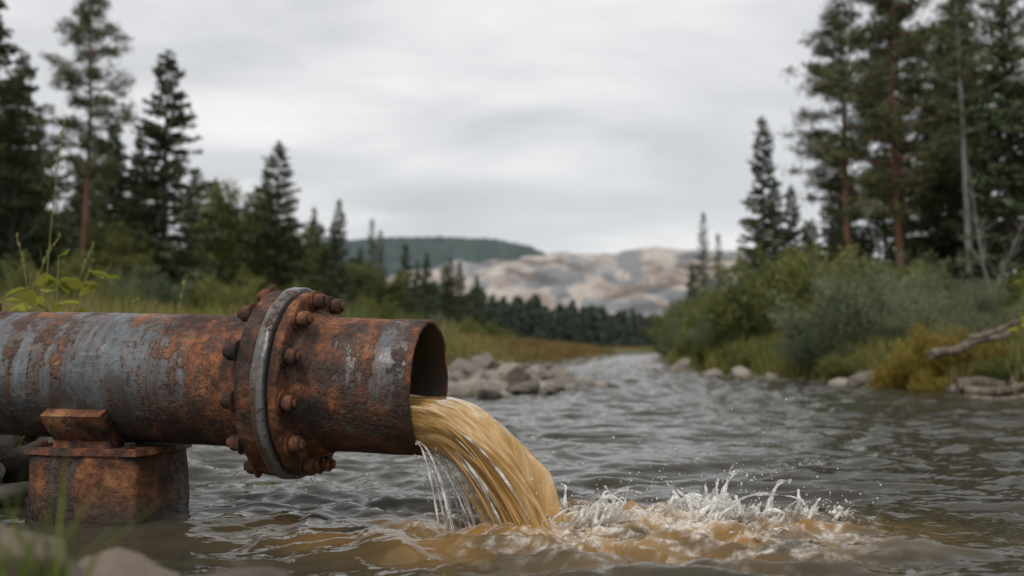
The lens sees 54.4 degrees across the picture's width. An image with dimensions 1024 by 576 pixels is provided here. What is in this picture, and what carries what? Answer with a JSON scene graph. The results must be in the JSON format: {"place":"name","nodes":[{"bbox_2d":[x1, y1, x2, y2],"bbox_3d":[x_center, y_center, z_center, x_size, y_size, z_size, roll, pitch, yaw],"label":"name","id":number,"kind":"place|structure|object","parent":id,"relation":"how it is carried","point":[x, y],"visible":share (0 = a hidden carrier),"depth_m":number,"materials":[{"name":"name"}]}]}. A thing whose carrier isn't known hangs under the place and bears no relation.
{"place":"outdoors","nodes":[
{"label":"outdoors","id":0,"kind":"place"},
{"bbox_2d":[16,122,187,312],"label":"tall grass stalks","id":1,"kind":"object","parent":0,"point":[50,249],"depth_m":4.55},
{"bbox_2d":[0,280,525,364],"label":"bank grass","id":2,"kind":"structure","parent":0,"point":[471,346],"depth_m":12.46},
{"bbox_2d":[184,235,545,277],"bbox_3d":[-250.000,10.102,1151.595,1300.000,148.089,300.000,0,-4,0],"label":"forested hill","id":3,"kind":"structure","parent":0,"point":[440,250],"depth_m":1145.07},
{"bbox_2d":[0,354,1023,575],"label":"river water","id":4,"kind":"structure","parent":0,"point":[945,469],"depth_m":3.58,"materials":[{"name":"liquid"}]},
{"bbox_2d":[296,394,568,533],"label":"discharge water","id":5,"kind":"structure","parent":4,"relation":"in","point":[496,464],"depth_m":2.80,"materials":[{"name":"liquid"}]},
{"bbox_2d":[493,398,884,547],"bbox_3d":[0.589,0.528,2.873,1.391,0.401,0.654,1,-4,-14],"label":"water splash","id":6,"kind":"object","parent":4,"relation":"on","point":[593,515],"visible":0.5,"depth_m":2.86,"materials":[{"name":"liquid"}]},
{"bbox_2d":[0,343,1023,484],"bbox_3d":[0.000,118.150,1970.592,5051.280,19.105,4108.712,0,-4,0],"label":"ground","id":7,"kind":"structure","parent":0,"point":[554,362],"depth_m":20.52,"materials":[{"name":"stone"}]},
{"bbox_2d":[0,435,53,506],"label":"bank stones","id":8,"kind":"object","parent":7,"relation":"on","point":[14,462],"visible":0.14,"depth_m":3.49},
{"bbox_2d":[0,265,62,304],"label":"leafy shrub","id":9,"kind":"object","parent":7,"relation":"on","point":[14,285],"visible":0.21,"depth_m":22.88,"materials":[{"name":"green plant"}]},
{"bbox_2d":[0,152,75,278],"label":"birch tree","id":10,"kind":"object","parent":7,"relation":"on","point":[56,220],"visible":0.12,"depth_m":33.28,"materials":[{"name":"green plant"}]},
{"bbox_2d":[0,0,77,276],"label":"spruce tree","id":11,"kind":"object","parent":7,"relation":"on","point":[5,49],"visible":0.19,"depth_m":31.52,"materials":[{"name":"green plant"}]},
{"bbox_2d":[0,68,79,279],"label":"spruce tree","id":12,"kind":"object","parent":7,"relation":"on","point":[16,205],"visible":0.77,"depth_m":29.22,"materials":[{"name":"green plant"}]},
{"bbox_2d":[4,270,83,311],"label":"broadleaf weed","id":13,"kind":"object","parent":7,"relation":"on","point":[67,284],"visible":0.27,"depth_m":4.46,"materials":[{"name":"green plant"}]},
{"bbox_2d":[0,49,92,273],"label":"spruce tree","id":14,"kind":"object","parent":7,"relation":"on","point":[22,61],"visible":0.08,"depth_m":36.62,"materials":[{"name":"green plant"}]},
{"bbox_2d":[0,249,121,299],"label":"leafy shrub","id":15,"kind":"object","parent":7,"relation":"on","point":[74,267],"visible":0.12,"depth_m":25.81,"materials":[{"name":"green plant"}]},
{"bbox_2d":[6,249,119,311],"bbox_3d":[-2.013,0.268,4.364,0.541,0.928,0.463,3,-4,-37],"label":"broadleaf weed","id":16,"kind":"object","parent":7,"relation":"on","point":[28,296],"visible":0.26,"depth_m":4.31,"materials":[{"name":"green plant"}]},
{"bbox_2d":[61,158,100,268],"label":"spruce tree","id":17,"kind":"object","parent":7,"relation":"on","point":[75,202],"visible":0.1,"depth_m":77.47,"materials":[{"name":"green plant"}]},
{"bbox_2d":[31,0,140,278],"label":"pine tree","id":18,"kind":"object","parent":7,"relation":"on","point":[87,27],"visible":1,"depth_m":30.36,"materials":[{"name":"green plant"}]},
{"bbox_2d":[73,132,128,271],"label":"spruce tree","id":19,"kind":"object","parent":7,"relation":"on","point":[121,172],"visible":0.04,"depth_m":42.08,"materials":[{"name":"green plant"}]},
{"bbox_2d":[70,282,138,311],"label":"leafy shrub","id":20,"kind":"object","parent":7,"relation":"on","point":[112,292],"visible":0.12,"depth_m":19.91,"materials":[{"name":"green plant"}]},
{"bbox_2d":[23,409,191,525],"bbox_3d":[-1.264,0.648,3.133,0.421,0.553,0.427,-1,-4,12],"label":"pipe support","id":21,"kind":"object","parent":7,"relation":"on","point":[97,444],"visible":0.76,"depth_m":2.98,"materials":[{"name":"metal"}]},
{"bbox_2d":[0,285,447,479],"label":"rusty pipe","id":22,"kind":"object","parent":21,"relation":"on","point":[295,383],"visible":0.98,"depth_m":2.90,"materials":[{"name":"metal"}]},
{"bbox_2d":[76,120,157,289],"bbox_3d":[-15.272,-2.389,38.435,3.927,8.353,3.715,1,-4,-13],"label":"spruce tree","id":23,"kind":"object","parent":7,"relation":"on","point":[116,150],"visible":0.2,"depth_m":38.22,"materials":[{"name":"green plant"}]},
{"bbox_2d":[85,216,149,280],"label":"birch tree","id":24,"kind":"object","parent":7,"relation":"on","point":[95,239],"visible":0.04,"depth_m":32.74,"materials":[{"name":"green plant"}]},
{"bbox_2d":[86,220,158,300],"bbox_3d":[-12.136,-0.314,31.127,2.249,3.476,2.078,-1,-4,11],"label":"birch tree","id":25,"kind":"object","parent":7,"relation":"on","point":[121,254],"visible":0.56,"depth_m":30.76,"materials":[{"name":"green plant"}]},
{"bbox_2d":[114,141,171,295],"bbox_3d":[-13.575,-1.868,36.150,2.636,7.259,2.679,-3,-4,36],"label":"spruce tree","id":26,"kind":"object","parent":7,"relation":"on","point":[142,154],"visible":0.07,"depth_m":36.23,"materials":[{"name":"green plant"}]},
{"bbox_2d":[0,523,289,575],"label":"foreground stones","id":27,"kind":"object","parent":7,"relation":"on","point":[117,561],"visible":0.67,"depth_m":1.40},
{"bbox_2d":[0,448,169,575],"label":"grass tuft","id":28,"kind":"object","parent":27,"relation":"on","point":[27,558],"visible":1,"depth_m":1.13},
{"bbox_2d":[95,262,194,311],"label":"leafy shrub","id":29,"kind":"object","parent":7,"relation":"on","point":[165,294],"visible":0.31,"depth_m":27.87,"materials":[{"name":"green plant"}]},
{"bbox_2d":[85,49,231,305],"bbox_3d":[-11.903,-3.154,33.231,5.283,9.899,5.585,2,-4,-26],"label":"spruce tree","id":30,"kind":"object","parent":7,"relation":"on","point":[164,174],"visible":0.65,"depth_m":33.09,"materials":[{"name":"green plant"}]},
{"bbox_2d":[171,167,222,284],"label":"spruce tree","id":31,"kind":"object","parent":7,"relation":"on","point":[194,209],"visible":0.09,"depth_m":65.73,"materials":[{"name":"green plant"}]},
{"bbox_2d":[167,273,252,314],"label":"leafy shrub","id":32,"kind":"object","parent":7,"relation":"on","point":[199,295],"visible":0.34,"depth_m":29.65,"materials":[{"name":"green plant"}]},
{"bbox_2d":[160,261,278,303],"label":"leafy shrub","id":33,"kind":"object","parent":7,"relation":"on","point":[253,284],"visible":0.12,"depth_m":33.78,"materials":[{"name":"green plant"}]},
{"bbox_2d":[184,175,275,294],"bbox_3d":[-11.217,-1.164,39.927,4.042,6.578,3.887,-3,-4,37],"label":"birch tree","id":34,"kind":"object","parent":7,"relation":"on","point":[230,224],"visible":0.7,"depth_m":39.59,"materials":[{"name":"green plant"}]},
{"bbox_2d":[223,139,328,296],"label":"spruce tree","id":35,"kind":"object","parent":7,"relation":"on","point":[288,246],"visible":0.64,"depth_m":40.02,"materials":[{"name":"green plant"}]},
{"bbox_2d":[265,214,327,290],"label":"birch tree","id":36,"kind":"object","parent":7,"relation":"on","point":[305,284],"visible":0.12,"depth_m":43.94,"materials":[{"name":"green plant"}]},
{"bbox_2d":[308,224,347,301],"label":"spruce tree","id":37,"kind":"object","parent":7,"relation":"on","point":[328,290],"visible":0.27,"depth_m":44.94,"materials":[{"name":"green plant"}]},
{"bbox_2d":[322,198,362,306],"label":"spruce tree","id":38,"kind":"object","parent":7,"relation":"on","point":[337,257],"visible":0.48,"depth_m":51.13,"materials":[{"name":"green plant"}]},
{"bbox_2d":[335,259,379,310],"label":"birch tree","id":39,"kind":"object","parent":7,"relation":"on","point":[360,282],"visible":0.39,"depth_m":54.76,"materials":[{"name":"green plant"}]},
{"bbox_2d":[106,300,615,363],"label":"bank grass","id":40,"kind":"structure","parent":7,"relation":"on","point":[542,349],"depth_m":36.18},
{"bbox_2d":[345,292,402,318],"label":"leafy shrub","id":41,"kind":"object","parent":7,"relation":"on","point":[385,311],"visible":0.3,"depth_m":45.87,"materials":[{"name":"green plant"}]},
{"bbox_2d":[363,219,384,314],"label":"spruce tree","id":42,"kind":"object","parent":7,"relation":"on","point":[372,245],"visible":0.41,"depth_m":58.22,"materials":[{"name":"green plant"}]},
{"bbox_2d":[368,268,410,318],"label":"birch tree","id":43,"kind":"object","parent":7,"relation":"on","point":[394,289],"visible":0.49,"depth_m":59.80,"materials":[{"name":"green plant"}]},
{"bbox_2d":[395,243,423,318],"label":"spruce tree","id":44,"kind":"object","parent":7,"relation":"on","point":[407,268],"visible":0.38,"depth_m":66.03,"materials":[{"name":"green plant"}]},
{"bbox_2d":[171,250,662,347],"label":"distant forest","id":45,"kind":"object","parent":7,"relation":"on","point":[534,318],"visible":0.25,"depth_m":169.89,"materials":[{"name":"green plant"}]},
{"bbox_2d":[415,252,442,319],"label":"spruce tree","id":46,"kind":"object","parent":7,"relation":"on","point":[422,301],"visible":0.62,"depth_m":72.06,"materials":[{"name":"green plant"}]},
{"bbox_2d":[437,257,467,328],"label":"spruce tree","id":47,"kind":"object","parent":7,"relation":"on","point":[446,301],"visible":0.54,"depth_m":80.00,"materials":[{"name":"green plant"}]},
{"bbox_2d":[451,261,472,326],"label":"spruce tree","id":48,"kind":"object","parent":7,"relation":"on","point":[460,299],"visible":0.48,"depth_m":84.03,"materials":[{"name":"green plant"}]},
{"bbox_2d":[467,274,488,331],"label":"spruce tree","id":49,"kind":"object","parent":7,"relation":"on","point":[476,289],"visible":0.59,"depth_m":90.03,"materials":[{"name":"green plant"}]},
{"bbox_2d":[447,353,618,399],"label":"shore rocks","id":50,"kind":"object","parent":7,"relation":"on","point":[473,377],"visible":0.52,"depth_m":11.94,"materials":[{"name":"stone"}]},
{"bbox_2d":[644,300,683,346],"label":"willow shrub","id":51,"kind":"object","parent":7,"relation":"on","point":[653,332],"visible":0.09,"depth_m":60.19,"materials":[{"name":"green plant"}]},
{"bbox_2d":[649,325,693,357],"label":"willow shrub","id":52,"kind":"object","parent":7,"relation":"on","point":[667,345],"visible":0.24,"depth_m":26.82,"materials":[{"name":"green plant"}]},
{"bbox_2d":[678,292,715,343],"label":"willow shrub","id":53,"kind":"object","parent":7,"relation":"on","point":[688,323],"visible":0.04,"depth_m":24.06,"materials":[{"name":"green plant"}]},
{"bbox_2d":[662,283,733,335],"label":"willow shrub","id":54,"kind":"object","parent":7,"relation":"on","point":[670,324],"visible":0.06,"depth_m":31.11,"materials":[{"name":"green plant"}]},
{"bbox_2d":[688,211,713,304],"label":"spruce tree","id":55,"kind":"object","parent":7,"relation":"on","point":[699,268],"visible":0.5,"depth_m":45.17,"materials":[{"name":"green plant"}]},
{"bbox_2d":[674,288,730,331],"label":"willow shrub","id":56,"kind":"object","parent":7,"relation":"on","point":[686,310],"visible":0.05,"depth_m":27.15,"materials":[{"name":"green plant"}]},
{"bbox_2d":[680,298,751,343],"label":"willow shrub","id":57,"kind":"object","parent":7,"relation":"on","point":[699,332],"visible":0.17,"depth_m":20.83,"materials":[{"name":"green plant"}]},
{"bbox_2d":[526,354,964,393],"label":"river rocks","id":58,"kind":"object","parent":7,"relation":"on","point":[855,380],"visible":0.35,"depth_m":17.12,"materials":[{"name":"stone"}]},
{"bbox_2d":[695,244,822,350],"bbox_3d":[4.962,0.277,19.510,2.651,2.284,2.637,-2,-4,27],"label":"willow shrub","id":59,"kind":"object","parent":7,"relation":"on","point":[734,315],"visible":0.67,"depth_m":19.18,"materials":[{"name":"green plant"}]},
{"bbox_2d":[737,338,781,368],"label":"willow shrub","id":60,"kind":"object","parent":7,"relation":"on","point":[744,358],"visible":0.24,"depth_m":17.39,"materials":[{"name":"green plant"}]},
{"bbox_2d":[727,115,801,284],"bbox_3d":[8.164,-1.775,32.131,2.719,7.754,2.675,3,-4,-38],"label":"spruce tree","id":61,"kind":"object","parent":7,"relation":"on","point":[769,243],"visible":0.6,"depth_m":32.14,"materials":[{"name":"green plant"}]},
{"bbox_2d":[755,180,787,271],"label":"spruce tree","id":62,"kind":"object","parent":7,"relation":"on","point":[778,219],"visible":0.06,"depth_m":40.14,"materials":[{"name":"green plant"}]},
{"bbox_2d":[732,238,850,334],"bbox_3d":[5.660,0.159,20.534,2.682,2.322,2.696,3,-5,-41],"label":"willow shrub","id":63,"kind":"object","parent":7,"relation":"on","point":[766,265],"visible":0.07,"depth_m":20.27,"materials":[{"name":"green plant"}]},
{"bbox_2d":[770,184,814,276],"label":"spruce tree","id":64,"kind":"object","parent":7,"relation":"on","point":[793,224],"visible":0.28,"depth_m":34.16,"materials":[{"name":"green plant"}]},
{"bbox_2d":[792,218,819,270],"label":"spruce tree","id":65,"kind":"object","parent":7,"relation":"on","point":[804,233],"visible":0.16,"depth_m":31.12,"materials":[{"name":"green plant"}]},
{"bbox_2d":[768,308,873,374],"bbox_3d":[4.728,0.836,15.293,1.600,1.064,1.698,-1,-4,8],"label":"willow shrub","id":66,"kind":"object","parent":7,"relation":"on","point":[802,345],"visible":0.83,"depth_m":15.14,"materials":[{"name":"green plant"}]},
{"bbox_2d":[756,0,917,258],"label":"pine tree","id":67,"kind":"object","parent":7,"relation":"on","point":[835,23],"visible":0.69,"depth_m":31.59,"materials":[{"name":"green plant"}]},
{"bbox_2d":[813,162,869,258],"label":"spruce tree","id":68,"kind":"object","parent":7,"relation":"on","point":[826,232],"visible":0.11,"depth_m":38.21,"materials":[{"name":"green plant"}]},
{"bbox_2d":[813,348,871,379],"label":"willow shrub","id":69,"kind":"object","parent":7,"relation":"on","point":[833,370],"visible":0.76,"depth_m":14.24,"materials":[{"name":"green plant"}]},
{"bbox_2d":[666,299,1023,392],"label":"bank grass","id":70,"kind":"structure","parent":7,"relation":"on","point":[764,363],"depth_m":15.48,"materials":[{"name":"plant"}]},
{"bbox_2d":[926,322,1010,359],"bbox_3d":[5.191,0.597,11.294,1.322,0.424,0.142,2,-4,-26],"label":"fallen log","id":71,"kind":"object","parent":70,"relation":"on","point":[962,347],"visible":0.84,"depth_m":11.18,"materials":[{"name":"grey wood"}]},
{"bbox_2d":[765,255,930,347],"bbox_3d":[5.367,0.360,16.049,2.801,1.755,2.640,0,-4,-2],"label":"willow shrub","id":72,"kind":"object","parent":7,"relation":"on","point":[822,295],"visible":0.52,"depth_m":15.57,"materials":[{"name":"green plant"}]},
{"bbox_2d":[821,184,880,268],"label":"spruce tree","id":73,"kind":"object","parent":7,"relation":"on","point":[854,228],"visible":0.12,"depth_m":33.04,"materials":[{"name":"green plant"}]},
{"bbox_2d":[793,238,924,329],"bbox_3d":[6.601,0.149,19.067,2.674,2.084,2.687,-3,-5,44],"label":"willow shrub","id":74,"kind":"object","parent":7,"relation":"on","point":[861,269],"visible":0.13,"depth_m":18.62,"materials":[{"name":"green plant"}]},
{"bbox_2d":[810,0,951,251],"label":"pine tree","id":75,"kind":"object","parent":7,"relation":"on","point":[855,192],"visible":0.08,"depth_m":33.54,"materials":[{"name":"green plant"}]},
{"bbox_2d":[856,138,914,269],"bbox_3d":[13.011,-1.995,35.130,3.441,7.737,3.638,3,-5,-39],"label":"spruce tree","id":76,"kind":"object","parent":7,"relation":"on","point":[876,224],"visible":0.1,"depth_m":35.08,"materials":[{"name":"green plant"}]},
{"bbox_2d":[863,352,912,389],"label":"autumn fern","id":77,"kind":"object","parent":7,"relation":"on","point":[884,380],"visible":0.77,"depth_m":12.51,"materials":[{"name":"yellow plant"}]},
{"bbox_2d":[813,264,966,330],"bbox_3d":[6.327,0.308,16.384,2.656,1.497,2.408,-1,-4,13],"label":"willow shrub","id":78,"kind":"object","parent":7,"relation":"on","point":[878,289],"visible":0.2,"depth_m":15.94,"materials":[{"name":"green plant"}]},
{"bbox_2d":[868,337,911,376],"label":"willow shrub","id":79,"kind":"object","parent":7,"relation":"on","point":[883,354],"visible":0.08,"depth_m":13.41,"materials":[{"name":"green plant"}]},
{"bbox_2d":[779,0,1013,279],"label":"pine tree","id":80,"kind":"object","parent":7,"relation":"on","point":[934,168],"visible":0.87,"depth_m":25.99,"materials":[{"name":"green plant"}]},
{"bbox_2d":[881,197,921,270],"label":"spruce tree","id":81,"kind":"object","parent":7,"relation":"on","point":[913,256],"visible":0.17,"depth_m":28.09,"materials":[{"name":"green plant"}]},
{"bbox_2d":[838,287,986,351],"bbox_3d":[5.910,0.517,14.726,1.745,1.183,1.924,2,-4,-27],"label":"willow shrub","id":82,"kind":"object","parent":7,"relation":"on","point":[900,329],"visible":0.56,"depth_m":14.47,"materials":[{"name":"green plant"}]},
{"bbox_2d":[863,257,961,303],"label":"willow shrub","id":83,"kind":"object","parent":7,"relation":"on","point":[924,272],"visible":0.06,"depth_m":21.38,"materials":[{"name":"green plant"}]},
{"bbox_2d":[887,320,961,384],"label":"autumn fern","id":84,"kind":"object","parent":7,"relation":"on","point":[921,361],"visible":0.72,"depth_m":12.20,"materials":[{"name":"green plant"}]},
{"bbox_2d":[863,249,985,295],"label":"willow shrub","id":85,"kind":"object","parent":7,"relation":"on","point":[927,266],"visible":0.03,"depth_m":23.67,"materials":[{"name":"green plant"}]},
{"bbox_2d":[906,366,951,393],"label":"autumn fern","id":86,"kind":"object","parent":7,"relation":"on","point":[920,386],"visible":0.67,"depth_m":11.79,"materials":[{"name":"yellow plant"}]},
{"bbox_2d":[897,269,1000,317],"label":"willow shrub","id":87,"kind":"object","parent":7,"relation":"on","point":[949,288],"visible":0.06,"depth_m":17.26,"materials":[{"name":"green plant"}]},
{"bbox_2d":[902,0,1004,284],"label":"spruce tree","id":88,"kind":"object","parent":7,"relation":"on","point":[943,252],"visible":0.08,"depth_m":29.30,"materials":[{"name":"green plant"}]},
{"bbox_2d":[886,0,1022,300],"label":"spruce tree","id":89,"kind":"object","parent":7,"relation":"on","point":[934,238],"visible":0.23,"depth_m":27.09,"materials":[{"name":"green plant"}]},
{"bbox_2d":[931,325,983,377],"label":"autumn fern","id":90,"kind":"object","parent":7,"relation":"on","point":[951,344],"visible":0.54,"depth_m":12.04,"materials":[{"name":"yellow plant"}]},
{"bbox_2d":[910,0,1023,274],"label":"pine tree","id":91,"kind":"object","parent":7,"relation":"on","point":[981,44],"visible":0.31,"depth_m":24.97,"materials":[{"name":"green plant"}]},
{"bbox_2d":[914,0,1022,302],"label":"pine tree","id":92,"kind":"object","parent":7,"relation":"on","point":[959,59],"visible":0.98,"depth_m":22.99,"materials":[{"name":"green plant"}]},
{"bbox_2d":[921,306,1017,356],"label":"willow shrub","id":93,"kind":"object","parent":7,"relation":"on","point":[973,326],"visible":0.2,"depth_m":13.11,"materials":[{"name":"green plant"}]},
{"bbox_2d":[930,277,1023,329],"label":"willow shrub","id":94,"kind":"object","parent":7,"relation":"on","point":[988,304],"visible":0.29,"depth_m":14.42,"materials":[{"name":"green plant"}]},
{"bbox_2d":[938,28,1023,299],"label":"spruce tree","id":95,"kind":"object","parent":7,"relation":"on","point":[1016,204],"visible":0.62,"depth_m":21.66,"materials":[{"name":"green plant"}]},
{"bbox_2d":[958,164,1004,299],"bbox_3d":[7.803,-0.605,16.663,0.680,2.908,0.908,-1,-4,19],"label":"bare sapling","id":96,"kind":"object","parent":7,"relation":"on","point":[981,257],"visible":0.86,"depth_m":16.63,"materials":[{"name":"grey plant"}]},
{"bbox_2d":[947,0,1023,308],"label":"spruce tree","id":97,"kind":"object","parent":7,"relation":"on","point":[993,152],"visible":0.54,"depth_m":22.67,"materials":[{"name":"green plant"}]},
{"bbox_2d":[955,370,1023,392],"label":"rock","id":98,"kind":"object","parent":7,"relation":"on","point":[976,381],"visible":0.52,"depth_m":11.06,"materials":[{"name":"grey stone"}]},
{"bbox_2d":[963,352,1023,381],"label":"willow shrub","id":99,"kind":"object","parent":7,"relation":"on","point":[992,372],"visible":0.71,"depth_m":11.23,"materials":[{"name":"green plant"}]},
{"bbox_2d":[964,365,1023,396],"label":"fallen log","id":100,"kind":"object","parent":7,"relation":"on","point":[996,391],"visible":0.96,"depth_m":10.21,"materials":[{"name":"brown wood"}]},
{"bbox_2d":[969,315,1020,339],"bbox_3d":[5.602,0.329,10.722,1.275,0.469,0.139,-1,-4,18],"label":"fallen log","id":101,"kind":"object","parent":7,"relation":"on","point":[995,330],"visible":0.94,"depth_m":10.77,"materials":[{"name":"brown wood"}]},
{"bbox_2d":[983,271,1023,310],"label":"willow shrub","id":102,"kind":"object","parent":7,"relation":"on","point":[1017,288],"visible":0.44,"depth_m":19.80,"materials":[{"name":"green plant"}]},
{"bbox_2d":[983,219,1023,291],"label":"bare sapling","id":103,"kind":"object","parent":7,"relation":"on","point":[1007,261],"visible":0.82,"depth_m":18.31,"materials":[{"name":"grey plant"}]},
{"bbox_2d":[0,0,1023,273],"label":"sky","id":104,"kind":"structure","parent":0,"point":[548,126],"materials":[{"name":"grey"}]},
{"bbox_2d":[387,247,875,318],"bbox_3d":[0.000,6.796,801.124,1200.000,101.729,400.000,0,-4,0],"label":"quarry hill","id":105,"kind":"structure","parent":0,"point":[644,281],"depth_m":806.88,"materials":[{"name":"stone"}]},
{"bbox_2d":[692,335,730,362],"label":"willow shrub","id":106,"kind":"object","parent":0,"point":[701,350],"visible":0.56,"depth_m":20.13,"materials":[{"name":"green plant"}]},
{"bbox_2d":[971,340,1016,371],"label":"autumn fern","id":107,"kind":"object","parent":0,"point":[990,348],"visible":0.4,"depth_m":11.83,"materials":[{"name":"yellow plant"}]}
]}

